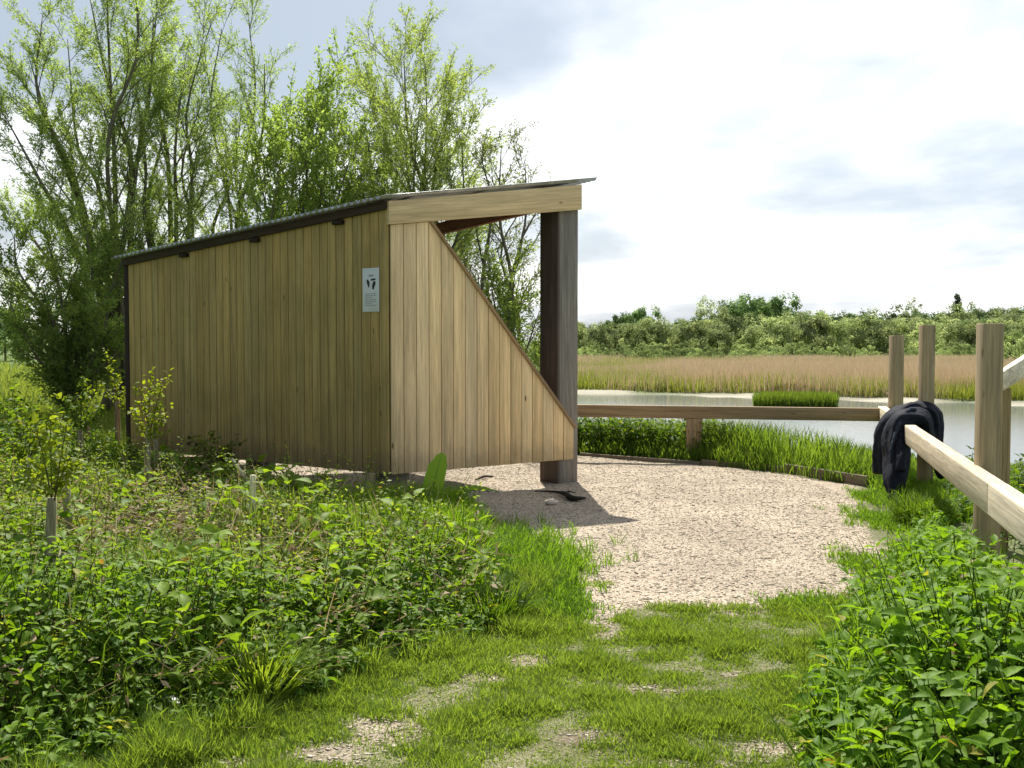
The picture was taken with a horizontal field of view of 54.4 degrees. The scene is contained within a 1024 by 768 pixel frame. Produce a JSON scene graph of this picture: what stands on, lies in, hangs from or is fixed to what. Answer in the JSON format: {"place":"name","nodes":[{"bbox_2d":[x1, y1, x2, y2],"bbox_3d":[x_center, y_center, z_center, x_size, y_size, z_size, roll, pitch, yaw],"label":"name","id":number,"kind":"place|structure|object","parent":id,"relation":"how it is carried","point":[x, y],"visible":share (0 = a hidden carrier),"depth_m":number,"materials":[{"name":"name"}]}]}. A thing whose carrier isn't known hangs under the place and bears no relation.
{"place":"outdoors","nodes":[
{"label":"outdoors","id":0,"kind":"place"},
{"bbox_2d":[0,360,153,455],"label":"field grass","id":1,"kind":"structure","parent":0,"point":[21,387],"depth_m":22.97,"materials":[{"name":"green plant"}]},
{"bbox_2d":[0,426,528,767],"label":"rough grass","id":2,"kind":"structure","parent":0,"point":[90,458],"depth_m":6.25,"materials":[{"name":"green plant"}]},
{"bbox_2d":[0,465,1019,767],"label":"lawn grass","id":3,"kind":"structure","parent":0,"point":[564,605],"depth_m":4.60,"materials":[{"name":"green plant"}]},
{"bbox_2d":[0,337,1023,767],"bbox_3d":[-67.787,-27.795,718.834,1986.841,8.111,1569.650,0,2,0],"label":"ground","id":4,"kind":"structure","parent":0,"point":[718,573],"depth_m":8.03,"materials":[{"name":"beige gravel"}]},
{"bbox_2d":[0,303,29,360],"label":"oak tree","id":5,"kind":"object","parent":4,"relation":"on","point":[3,335],"visible":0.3,"depth_m":69.74,"materials":[{"name":"green plant"}]},
{"bbox_2d":[0,401,49,486],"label":"sapling","id":6,"kind":"object","parent":4,"relation":"on","point":[21,451],"visible":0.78,"depth_m":9.65,"materials":[{"name":"green plant"}]},
{"bbox_2d":[11,388,87,570],"bbox_3d":[-3.000,0.659,6.375,0.489,1.269,0.303,0,2,12],"label":"sapling","id":7,"kind":"object","parent":4,"relation":"on","point":[51,511],"visible":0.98,"depth_m":6.36,"materials":[{"name":"green plant"}]},
{"bbox_2d":[62,473,74,546],"bbox_3d":[-3.229,0.962,7.290,0.123,0.628,0.068,0,2,0],"label":"cut stake","id":8,"kind":"object","parent":4,"relation":"on","point":[68,519],"visible":0.39,"depth_m":7.26,"materials":[{"name":"wood"}]},
{"bbox_2d":[0,196,137,424],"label":"willow bush","id":9,"kind":"object","parent":4,"relation":"on","point":[62,371],"visible":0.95,"depth_m":18.07,"materials":[{"name":"green plant"}]},
{"bbox_2d":[54,376,104,462],"bbox_3d":[-4.857,0.516,11.100,0.648,1.227,0.313,0,2,12],"label":"sapling","id":10,"kind":"object","parent":4,"relation":"on","point":[79,434],"visible":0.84,"depth_m":11.07,"materials":[{"name":"green plant"}]},
{"bbox_2d":[75,383,97,439],"bbox_3d":[-6.256,0.524,14.675,0.347,1.103,0.309,-1,3,-33],"label":"sapling","id":11,"kind":"object","parent":4,"relation":"on","point":[92,405],"visible":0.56,"depth_m":14.67,"materials":[{"name":"green plant"}]},
{"bbox_2d":[0,0,207,415],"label":"willow tree","id":12,"kind":"object","parent":4,"relation":"on","point":[67,165],"visible":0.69,"depth_m":20.21,"materials":[{"name":"green plant"}]},
{"bbox_2d":[94,348,125,451],"bbox_3d":[-5.691,0.289,14.224,0.658,1.614,0.412,0,2,0],"label":"sapling","id":13,"kind":"object","parent":4,"relation":"on","point":[117,399],"visible":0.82,"depth_m":14.22,"materials":[{"name":"green plant"}]},
{"bbox_2d":[68,663,194,731],"bbox_3d":[-1.695,1.374,4.312,0.565,0.217,0.543,0,2,0],"label":"dock plant","id":14,"kind":"object","parent":4,"relation":"on","point":[159,682],"visible":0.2,"depth_m":4.36,"materials":[{"name":"green plant"}]},
{"bbox_2d":[127,366,173,478],"bbox_3d":[-3.717,0.474,10.342,0.607,1.342,0.335,1,2,18],"label":"sapling","id":15,"kind":"object","parent":4,"relation":"on","point":[149,434],"visible":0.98,"depth_m":10.29,"materials":[{"name":"green plant"}]},
{"bbox_2d":[94,0,250,270],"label":"willow tree","id":16,"kind":"object","parent":4,"relation":"on","point":[168,176],"visible":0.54,"depth_m":20.72,"materials":[{"name":"green plant"}]},
{"bbox_2d":[183,430,246,468],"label":"bush","id":17,"kind":"object","parent":4,"relation":"on","point":[231,445],"visible":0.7,"depth_m":11.11,"materials":[{"name":"green plant"}]},
{"bbox_2d":[148,0,298,240],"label":"willow tree","id":18,"kind":"object","parent":4,"relation":"on","point":[227,198],"visible":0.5,"depth_m":21.66,"materials":[{"name":"green plant"}]},
{"bbox_2d":[248,475,255,527],"bbox_3d":[-2.037,0.978,7.799,0.068,0.535,0.056,0,2,0],"label":"cut stake","id":19,"kind":"object","parent":4,"relation":"on","point":[252,486],"visible":0.52,"depth_m":7.77,"materials":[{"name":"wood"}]},
{"bbox_2d":[169,613,347,704],"bbox_3d":[-1.147,1.244,4.499,0.821,0.392,0.837,-1,2,-32],"label":"grass tussock","id":20,"kind":"object","parent":4,"relation":"on","point":[245,666],"depth_m":4.46,"materials":[{"name":"green plant"}]},
{"bbox_2d":[0,381,522,767],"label":"undergrowth","id":21,"kind":"object","parent":4,"relation":"on","point":[162,633],"depth_m":5.29,"materials":[{"name":"green plant"}]},
{"bbox_2d":[0,434,533,727],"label":"dead stalks","id":22,"kind":"object","parent":4,"relation":"on","point":[33,638],"visible":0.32,"depth_m":6.95,"materials":[{"name":"plant"}]},
{"bbox_2d":[205,25,394,228],"bbox_3d":[-4.147,-2.541,20.230,3.778,9.566,4.382,0,2,0],"label":"broadleaf tree","id":23,"kind":"object","parent":4,"relation":"on","point":[317,195],"visible":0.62,"depth_m":19.69,"materials":[{"name":"green plant"}]},
{"bbox_2d":[112,177,596,488],"bbox_3d":[-2.077,-0.212,12.354,4.376,4.506,4.465,-2,3,-36],"label":"bird hide","id":24,"kind":"object","parent":4,"relation":"on","point":[259,336],"visible":0.91,"depth_m":11.09},
{"bbox_2d":[362,268,378,311],"bbox_3d":[-1.470,-0.980,10.369,0.235,0.455,0.006,2,3,35],"label":"notice","id":25,"kind":"object","parent":24,"relation":"attached to","point":[370,289],"visible":1,"depth_m":10.37,"materials":[{"name":"white"}]},
{"bbox_2d":[357,695,418,721],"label":"grass tuft","id":26,"kind":"object","parent":4,"relation":"on","point":[399,710],"visible":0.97,"depth_m":4.32,"materials":[{"name":"green plant"}]},
{"bbox_2d":[328,497,452,530],"bbox_3d":[-0.931,1.089,7.821,1.079,0.427,1.085,2,3,40],"label":"grass tussock","id":27,"kind":"object","parent":4,"relation":"on","point":[389,512],"depth_m":7.77,"materials":[{"name":"green plant"}]},
{"bbox_2d":[312,479,499,549],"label":"long grass","id":28,"kind":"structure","parent":4,"relation":"on","point":[454,496],"depth_m":8.29,"materials":[{"name":"green plant"}]},
{"bbox_2d":[307,0,512,275],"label":"willow tree","id":29,"kind":"object","parent":4,"relation":"on","point":[406,147],"visible":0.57,"depth_m":19.01,"materials":[{"name":"green plant"}]},
{"bbox_2d":[366,510,519,565],"bbox_3d":[-0.510,1.126,7.186,1.220,0.426,1.196,0,2,0],"label":"grass tussock","id":30,"kind":"object","parent":4,"relation":"on","point":[476,534],"depth_m":7.21,"materials":[{"name":"green plant"}]},
{"bbox_2d":[423,452,497,505],"bbox_3d":[-0.680,0.952,9.312,0.970,0.622,0.676,0,2,-13],"label":"dock plant","id":31,"kind":"object","parent":4,"relation":"on","point":[437,468],"visible":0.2,"depth_m":9.34,"materials":[{"name":"green plant"}]},
{"bbox_2d":[431,574,551,623],"bbox_3d":[-0.162,1.258,5.878,0.844,0.282,0.770,-1,3,-32],"label":"grass tussock","id":32,"kind":"object","parent":4,"relation":"on","point":[502,608],"depth_m":5.86,"materials":[{"name":"green plant"}]},
{"bbox_2d":[454,115,556,355],"bbox_3d":[-0.175,-1.292,17.936,2.571,6.950,2.258,-1,3,-33],"label":"young willow","id":33,"kind":"object","parent":4,"relation":"on","point":[493,231],"visible":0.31,"depth_m":17.71,"materials":[{"name":"green plant"}]},
{"bbox_2d":[477,237,539,372],"bbox_3d":[-0.208,-0.358,17.022,2.500,4.257,1.840,-1,2,-13],"label":"willow bush","id":34,"kind":"object","parent":4,"relation":"on","point":[510,315],"visible":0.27,"depth_m":16.66,"materials":[{"name":"green plant"}]},
{"bbox_2d":[490,567,546,595],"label":"grass tussock","id":35,"kind":"object","parent":4,"relation":"on","point":[515,576],"depth_m":6.50,"materials":[{"name":"green plant"}]},
{"bbox_2d":[535,490,585,500],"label":"dead branch","id":36,"kind":"object","parent":4,"relation":"on","point":[568,495],"visible":1,"depth_m":10.46,"materials":[{"name":"black wood"}]},
{"bbox_2d":[578,322,597,354],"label":"willow tree","id":37,"kind":"object","parent":4,"relation":"on","point":[581,334],"visible":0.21,"depth_m":157.89,"materials":[{"name":"green plant"}]},
{"bbox_2d":[575,621,612,632],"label":"grass tuft","id":38,"kind":"object","parent":4,"relation":"on","point":[599,626],"visible":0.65,"depth_m":5.65,"materials":[{"name":"green plant"}]},
{"bbox_2d":[582,320,615,355],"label":"willow tree","id":39,"kind":"object","parent":4,"relation":"on","point":[601,336],"visible":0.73,"depth_m":161.44,"materials":[{"name":"green plant"}]},
{"bbox_2d":[594,321,622,352],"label":"willow tree","id":40,"kind":"object","parent":4,"relation":"on","point":[616,334],"visible":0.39,"depth_m":175.51,"materials":[{"name":"green plant"}]},
{"bbox_2d":[606,311,632,328],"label":"oak tree","id":41,"kind":"object","parent":4,"relation":"on","point":[616,320],"visible":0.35,"depth_m":206.84,"materials":[{"name":"green plant"}]},
{"bbox_2d":[608,344,634,358],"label":"willow bush","id":42,"kind":"object","parent":4,"relation":"on","point":[620,350],"visible":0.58,"depth_m":146.47,"materials":[{"name":"green plant"}]},
{"bbox_2d":[618,320,651,354],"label":"willow tree","id":43,"kind":"object","parent":4,"relation":"on","point":[629,329],"visible":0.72,"depth_m":160.88,"materials":[{"name":"green plant"}]},
{"bbox_2d":[580,453,700,464],"bbox_3d":[1.786,1.105,14.101,1.928,0.145,0.050,2,3,36],"label":"edging board","id":44,"kind":"object","parent":4,"relation":"on","point":[648,459],"visible":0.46,"depth_m":14.02,"materials":[{"name":"brown wood"}]},
{"bbox_2d":[624,343,664,358],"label":"willow bush","id":45,"kind":"object","parent":4,"relation":"on","point":[641,347],"visible":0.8,"depth_m":142.89,"materials":[{"name":"green plant"}]},
{"bbox_2d":[628,304,661,329],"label":"oak tree","id":46,"kind":"object","parent":4,"relation":"on","point":[639,313],"visible":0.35,"depth_m":208.58,"materials":[{"name":"green plant"}]},
{"bbox_2d":[637,342,668,358],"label":"willow bush","id":47,"kind":"object","parent":4,"relation":"on","point":[653,343],"visible":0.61,"depth_m":144.63,"materials":[{"name":"green plant"}]},
{"bbox_2d":[633,315,685,357],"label":"willow tree","id":48,"kind":"object","parent":4,"relation":"on","point":[659,332],"visible":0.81,"depth_m":158.76,"materials":[{"name":"green plant"}]},
{"bbox_2d":[642,597,689,611],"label":"grass tuft","id":49,"kind":"object","parent":4,"relation":"on","point":[658,604],"visible":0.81,"depth_m":6.07,"materials":[{"name":"green plant"}]},
{"bbox_2d":[664,342,699,358],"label":"willow bush","id":50,"kind":"object","parent":4,"relation":"on","point":[682,352],"visible":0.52,"depth_m":144.34,"materials":[{"name":"green plant"}]},
{"bbox_2d":[671,317,711,356],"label":"willow tree","id":51,"kind":"object","parent":4,"relation":"on","point":[688,333],"visible":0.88,"depth_m":156.71,"materials":[{"name":"green plant"}]},
{"bbox_2d":[689,295,719,321],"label":"bare topped tree","id":52,"kind":"object","parent":4,"relation":"on","point":[702,312],"visible":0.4,"depth_m":221.05,"materials":[{"name":"green plant"}]},
{"bbox_2d":[697,346,724,358],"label":"willow bush","id":53,"kind":"object","parent":4,"relation":"on","point":[710,351],"visible":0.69,"depth_m":138.87,"materials":[{"name":"green plant"}]},
{"bbox_2d":[700,305,733,331],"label":"willow tree","id":54,"kind":"object","parent":4,"relation":"on","point":[714,314],"visible":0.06,"depth_m":208.35,"materials":[{"name":"green plant"}]},
{"bbox_2d":[699,325,737,354],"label":"willow tree","id":55,"kind":"object","parent":4,"relation":"on","point":[721,338],"visible":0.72,"depth_m":160.80,"materials":[{"name":"green plant"}]},
{"bbox_2d":[577,404,879,455],"bbox_3d":[2.423,0.893,14.006,5.335,1.175,0.170,0,2,12],"label":"rail fence","id":56,"kind":"object","parent":4,"relation":"on","point":[693,416],"visible":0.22,"depth_m":13.84,"materials":[{"name":"brown wood"}]},
{"bbox_2d":[711,307,748,349],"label":"willow tree","id":57,"kind":"object","parent":4,"relation":"on","point":[738,325],"visible":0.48,"depth_m":178.94,"materials":[{"name":"green plant"}]},
{"bbox_2d":[714,298,745,326],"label":"oak tree","id":58,"kind":"object","parent":4,"relation":"on","point":[734,308],"visible":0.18,"depth_m":212.11,"materials":[{"name":"green plant"}]},
{"bbox_2d":[719,599,760,613],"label":"grass tuft","id":59,"kind":"object","parent":4,"relation":"on","point":[747,605],"visible":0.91,"depth_m":6.05,"materials":[{"name":"green plant"}]},
{"bbox_2d":[701,459,782,471],"bbox_3d":[3.019,1.127,13.114,1.207,0.175,0.050,2,3,44],"label":"edging board","id":60,"kind":"object","parent":4,"relation":"on","point":[709,462],"visible":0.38,"depth_m":13.27,"materials":[{"name":"brown wood"}]},
{"bbox_2d":[728,343,769,357],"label":"willow bush","id":61,"kind":"object","parent":4,"relation":"on","point":[754,350],"visible":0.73,"depth_m":140.86,"materials":[{"name":"green plant"}]},
{"bbox_2d":[723,323,776,353],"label":"willow tree","id":62,"kind":"object","parent":4,"relation":"on","point":[752,334],"visible":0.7,"depth_m":159.89,"materials":[{"name":"green plant"}]},
{"bbox_2d":[735,313,770,349],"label":"willow tree","id":63,"kind":"object","parent":4,"relation":"on","point":[748,322],"visible":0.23,"depth_m":179.46,"materials":[{"name":"green plant"}]},
{"bbox_2d":[735,290,779,326],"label":"oak tree","id":64,"kind":"object","parent":4,"relation":"on","point":[761,305],"visible":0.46,"depth_m":210.29,"materials":[{"name":"green plant"}]},
{"bbox_2d":[750,314,794,348],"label":"willow tree","id":65,"kind":"object","parent":4,"relation":"on","point":[762,317],"visible":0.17,"depth_m":179.04,"materials":[{"name":"green plant"}]},
{"bbox_2d":[758,291,802,321],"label":"oak tree","id":66,"kind":"object","parent":4,"relation":"on","point":[777,304],"visible":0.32,"depth_m":213.56,"materials":[{"name":"green plant"}]},
{"bbox_2d":[539,352,1023,399],"bbox_3d":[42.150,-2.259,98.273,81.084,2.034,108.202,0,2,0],"label":"reed bed","id":67,"kind":"object","parent":4,"relation":"on","point":[948,367],"visible":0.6,"depth_m":54.73,"materials":[{"name":"beige plant"}]},
{"bbox_2d":[755,313,810,354],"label":"willow tree","id":68,"kind":"object","parent":4,"relation":"on","point":[783,332],"visible":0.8,"depth_m":152.96,"materials":[{"name":"green plant"}]},
{"bbox_2d":[772,342,812,356],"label":"willow bush","id":69,"kind":"object","parent":4,"relation":"on","point":[801,351],"visible":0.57,"depth_m":145.35,"materials":[{"name":"green plant"}]},
{"bbox_2d":[577,415,1023,488],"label":"lakeside grass","id":70,"kind":"structure","parent":4,"relation":"on","point":[761,449],"depth_m":13.28,"materials":[{"name":"green plant"}]},
{"bbox_2d":[577,417,1023,555],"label":"bank nettles","id":71,"kind":"object","parent":4,"relation":"on","point":[1015,470],"visible":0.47,"depth_m":14.38,"materials":[{"name":"green plant"}]},
{"bbox_2d":[577,417,1023,562],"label":"bank nettle stems","id":72,"kind":"object","parent":4,"relation":"on","point":[731,440],"visible":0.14,"depth_m":14.34,"materials":[{"name":"green plant"}]},
{"bbox_2d":[790,311,835,354],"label":"willow tree","id":73,"kind":"object","parent":4,"relation":"on","point":[809,330],"visible":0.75,"depth_m":153.73,"materials":[{"name":"green plant"}]},
{"bbox_2d":[794,343,832,356],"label":"willow bush","id":74,"kind":"object","parent":4,"relation":"on","point":[813,353],"visible":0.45,"depth_m":146.24,"materials":[{"name":"green plant"}]},
{"bbox_2d":[784,464,868,486],"bbox_3d":[3.786,1.145,12.076,0.050,0.215,1.364,-1,2,-27],"label":"edging board","id":75,"kind":"object","parent":4,"relation":"on","point":[849,479],"visible":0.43,"depth_m":11.83,"materials":[{"name":"brown wood"}]},
{"bbox_2d":[803,314,863,355],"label":"willow tree","id":76,"kind":"object","parent":4,"relation":"on","point":[838,329],"visible":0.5,"depth_m":154.65,"materials":[{"name":"green plant"}]},
{"bbox_2d":[837,336,855,357],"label":"willow bush","id":77,"kind":"object","parent":4,"relation":"on","point":[848,346],"visible":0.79,"depth_m":119.68,"materials":[{"name":"green plant"}]},
{"bbox_2d":[835,308,872,325],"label":"oak tree","id":78,"kind":"object","parent":4,"relation":"on","point":[849,315],"visible":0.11,"depth_m":205.11,"materials":[{"name":"green plant"}]},
{"bbox_2d":[856,345,881,356],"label":"willow bush","id":79,"kind":"object","parent":4,"relation":"on","point":[864,350],"visible":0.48,"depth_m":140.34,"materials":[{"name":"green plant"}]},
{"bbox_2d":[845,307,893,354],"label":"willow tree","id":80,"kind":"object","parent":4,"relation":"on","point":[870,332],"visible":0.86,"depth_m":153.94,"materials":[{"name":"green plant"}]},
{"bbox_2d":[730,495,1023,767],"bbox_3d":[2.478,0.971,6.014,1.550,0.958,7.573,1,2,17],"label":"nettle bed","id":81,"kind":"object","parent":4,"relation":"on","point":[957,679],"visible":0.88,"depth_m":3.58,"materials":[{"name":"green plant"}]},
{"bbox_2d":[874,324,910,354],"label":"willow tree","id":82,"kind":"object","parent":4,"relation":"on","point":[895,333],"visible":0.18,"depth_m":155.16,"materials":[{"name":"green plant"}]},
{"bbox_2d":[882,316,913,352],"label":"willow tree","id":83,"kind":"object","parent":4,"relation":"on","point":[904,325],"visible":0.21,"depth_m":180.52,"materials":[{"name":"green plant"}]},
{"bbox_2d":[882,302,916,327],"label":"willow tree","id":84,"kind":"object","parent":4,"relation":"on","point":[895,315],"visible":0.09,"depth_m":204.26,"materials":[{"name":"green plant"}]},
{"bbox_2d":[902,296,922,315],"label":"bare topped tree","id":85,"kind":"object","parent":4,"relation":"on","point":[914,309],"visible":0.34,"depth_m":225.01,"materials":[{"name":"green plant"}]},
{"bbox_2d":[877,486,964,522],"bbox_3d":[3.682,1.098,8.940,0.868,0.388,0.929,0,2,0],"label":"grass tussock","id":86,"kind":"object","parent":4,"relation":"on","point":[898,510],"depth_m":8.93,"materials":[{"name":"green plant"}]},
{"bbox_2d":[904,322,946,353],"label":"willow tree","id":87,"kind":"object","parent":4,"relation":"on","point":[914,339],"visible":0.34,"depth_m":155.11,"materials":[{"name":"green plant"}]},
{"bbox_2d":[908,314,951,350],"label":"willow tree","id":88,"kind":"object","parent":4,"relation":"on","point":[927,322],"visible":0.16,"depth_m":175.12,"materials":[{"name":"green plant"}]},
{"bbox_2d":[941,302,959,320],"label":"willow tree","id":89,"kind":"object","parent":4,"relation":"on","point":[954,315],"visible":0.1,"depth_m":210.83,"materials":[{"name":"green plant"}]},
{"bbox_2d":[878,323,1023,555],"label":"post and rail fence","id":90,"kind":"object","parent":4,"relation":"on","point":[988,492],"visible":0.62,"depth_m":6.77,"materials":[{"name":"beige wood"}]},
{"bbox_2d":[872,400,944,498],"bbox_3d":[4.291,0.686,10.703,0.707,1.024,1.219,0,2,10],"label":"jacket","id":91,"kind":"object","parent":90,"relation":"hanging from","point":[891,456],"visible":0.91,"depth_m":10.46,"materials":[{"name":"fabric"}]},
{"bbox_2d":[950,293,962,318],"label":"pine tree","id":92,"kind":"object","parent":4,"relation":"on","point":[957,298],"visible":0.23,"depth_m":227.02,"materials":[{"name":"green plant"}]},
{"bbox_2d":[935,318,983,354],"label":"willow tree","id":93,"kind":"object","parent":4,"relation":"on","point":[956,331],"visible":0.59,"depth_m":156.08,"materials":[{"name":"green plant"}]},
{"bbox_2d":[947,325,975,355],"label":"willow tree","id":94,"kind":"object","parent":4,"relation":"on","point":[971,336],"visible":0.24,"depth_m":154.29,"materials":[{"name":"green plant"}]},
{"bbox_2d":[948,342,974,356],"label":"willow bush","id":95,"kind":"object","parent":4,"relation":"on","point":[964,347],"visible":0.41,"depth_m":146.48,"materials":[{"name":"green plant"}]},
{"bbox_2d":[954,302,979,321],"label":"willow tree","id":96,"kind":"object","parent":4,"relation":"on","point":[965,315],"visible":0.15,"depth_m":204.28,"materials":[{"name":"green plant"}]},
{"bbox_2d":[966,305,994,320],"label":"oak tree","id":97,"kind":"object","parent":4,"relation":"on","point":[979,314],"visible":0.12,"depth_m":228.36,"materials":[{"name":"green plant"}]},
{"bbox_2d":[983,307,1020,321],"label":"willow tree","id":98,"kind":"object","parent":4,"relation":"on","point":[1003,312],"visible":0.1,"depth_m":205.71,"materials":[{"name":"green plant"}]},
{"bbox_2d":[983,315,1023,353],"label":"willow tree","id":99,"kind":"object","parent":4,"relation":"on","point":[1010,325],"visible":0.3,"depth_m":151.80,"materials":[{"name":"green plant"}]},
{"bbox_2d":[996,313,1023,343],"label":"willow tree","id":100,"kind":"object","parent":4,"relation":"on","point":[1012,316],"visible":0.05,"depth_m":171.07,"materials":[{"name":"green plant"}]},
{"bbox_2d":[1000,354,1023,549],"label":"information lectern","id":101,"kind":"object","parent":4,"relation":"on","point":[1013,372],"visible":0.17,"depth_m":7.77,"materials":[{"name":"beige wood"}]},
{"bbox_2d":[1004,328,1023,361],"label":"willow bush","id":102,"kind":"object","parent":4,"relation":"on","point":[1017,351],"visible":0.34,"depth_m":94.86,"materials":[{"name":"green plant"}]},
{"bbox_2d":[0,0,1023,340],"label":"sky","id":103,"kind":"structure","parent":0,"point":[850,156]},
{"bbox_2d":[577,394,1023,465],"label":"lake water","id":104,"kind":"structure","parent":0,"point":[959,423],"depth_m":33.44,"materials":[{"name":"grey liquid"}]},
{"bbox_2d":[752,390,839,406],"bbox_3d":[11.999,0.610,42.200,3.819,0.756,2.688,0,2,0],"label":"rush islet","id":105,"kind":"object","parent":104,"relation":"in","point":[796,399],"visible":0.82,"depth_m":41.38,"materials":[{"name":"green plant"}]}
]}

